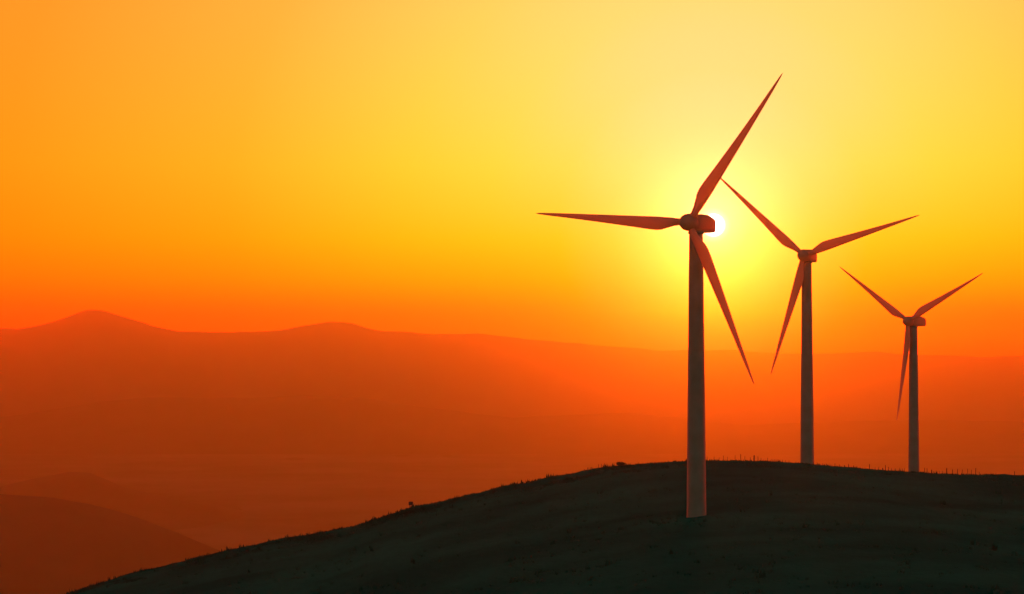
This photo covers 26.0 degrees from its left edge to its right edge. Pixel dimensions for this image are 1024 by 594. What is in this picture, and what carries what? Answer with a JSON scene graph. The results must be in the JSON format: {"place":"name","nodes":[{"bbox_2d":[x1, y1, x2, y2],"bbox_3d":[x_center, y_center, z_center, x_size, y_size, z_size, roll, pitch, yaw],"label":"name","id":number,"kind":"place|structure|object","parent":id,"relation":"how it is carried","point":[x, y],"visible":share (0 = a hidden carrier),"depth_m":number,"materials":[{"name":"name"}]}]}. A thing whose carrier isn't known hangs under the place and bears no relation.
{"place":"outdoors","nodes":[
{"label":"outdoors","id":0,"kind":"place"},
{"bbox_2d":[0,494,220,593],"bbox_3d":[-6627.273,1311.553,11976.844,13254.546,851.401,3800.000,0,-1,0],"label":"valley hill","id":1,"kind":"structure","parent":0,"point":[49,545],"depth_m":11616.62,"materials":[{"name":"brown"}]},
{"bbox_2d":[0,472,245,529],"bbox_3d":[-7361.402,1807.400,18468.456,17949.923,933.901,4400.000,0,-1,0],"label":"valley hills","id":2,"kind":"structure","parent":0,"point":[159,510],"depth_m":18098.17,"materials":[{"name":"brown"}]},
{"bbox_2d":[285,457,303,459],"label":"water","id":3,"kind":"structure","parent":0,"point":[293,458],"depth_m":27428.19,"materials":[{"name":"liquid"}]},
{"bbox_2d":[0,310,1023,424],"bbox_3d":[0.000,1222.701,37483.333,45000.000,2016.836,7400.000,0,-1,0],"label":"mountains","id":4,"kind":"structure","parent":0,"point":[86,357],"depth_m":36359.83,"materials":[{"name":"orange"}]},
{"bbox_2d":[0,395,1023,453],"bbox_3d":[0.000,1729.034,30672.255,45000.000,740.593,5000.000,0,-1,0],"label":"hills","id":5,"kind":"structure","parent":0,"point":[305,424],"depth_m":29685.27,"materials":[{"name":"orange"}]},
{"bbox_2d":[0,453,1023,550],"bbox_3d":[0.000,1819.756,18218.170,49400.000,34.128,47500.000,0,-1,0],"label":"ground","id":6,"kind":"structure","parent":0,"point":[274,496],"depth_m":24179.94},
{"bbox_2d":[0,0,1023,356],"label":"sky","id":7,"kind":"structure","parent":0,"point":[177,165],"materials":[{"name":"orange"}]},
{"bbox_2d":[69,460,1023,593],"bbox_3d":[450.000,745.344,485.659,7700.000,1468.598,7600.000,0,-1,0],"label":"hill","id":8,"kind":"structure","parent":0,"point":[473,568],"depth_m":340.88,"materials":[{"name":"green plant"}]},
{"bbox_2d":[64,459,1023,593],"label":"hillside scrub","id":9,"kind":"object","parent":8,"relation":"on","point":[422,508],"visible":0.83,"depth_m":429.86,"materials":[{"name":"plant"}]},
{"bbox_2d":[616,462,625,465],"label":"bush","id":10,"kind":"object","parent":8,"relation":"on","point":[620,463],"visible":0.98,"depth_m":472.97,"materials":[{"name":"black plant"}]},
{"bbox_2d":[536,73,782,517],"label":"wind turbine","id":11,"kind":"object","parent":8,"relation":"on","point":[695,224],"visible":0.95,"depth_m":336.08,"materials":[{"name":"paint"}]},
{"bbox_2d":[710,454,785,461],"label":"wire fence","id":12,"kind":"object","parent":8,"relation":"on","point":[747,457],"visible":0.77,"depth_m":477.76,"materials":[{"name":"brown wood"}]},
{"bbox_2d":[721,178,918,463],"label":"wind turbine","id":13,"kind":"object","parent":8,"relation":"on","point":[803,275],"visible":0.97,"depth_m":482.71,"materials":[{"name":"paint"}]},
{"bbox_2d":[813,462,904,470],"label":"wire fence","id":14,"kind":"object","parent":8,"relation":"on","point":[864,465],"visible":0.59,"depth_m":479.30,"materials":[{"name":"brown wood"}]},
{"bbox_2d":[839,266,982,471],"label":"wind turbine","id":15,"kind":"object","parent":8,"relation":"on","point":[914,322],"visible":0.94,"depth_m":594.57,"materials":[{"name":"paint"}]},
{"bbox_2d":[924,468,979,474],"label":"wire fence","id":16,"kind":"object","parent":8,"relation":"on","point":[957,471],"visible":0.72,"depth_m":481.84,"materials":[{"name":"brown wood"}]}
]}

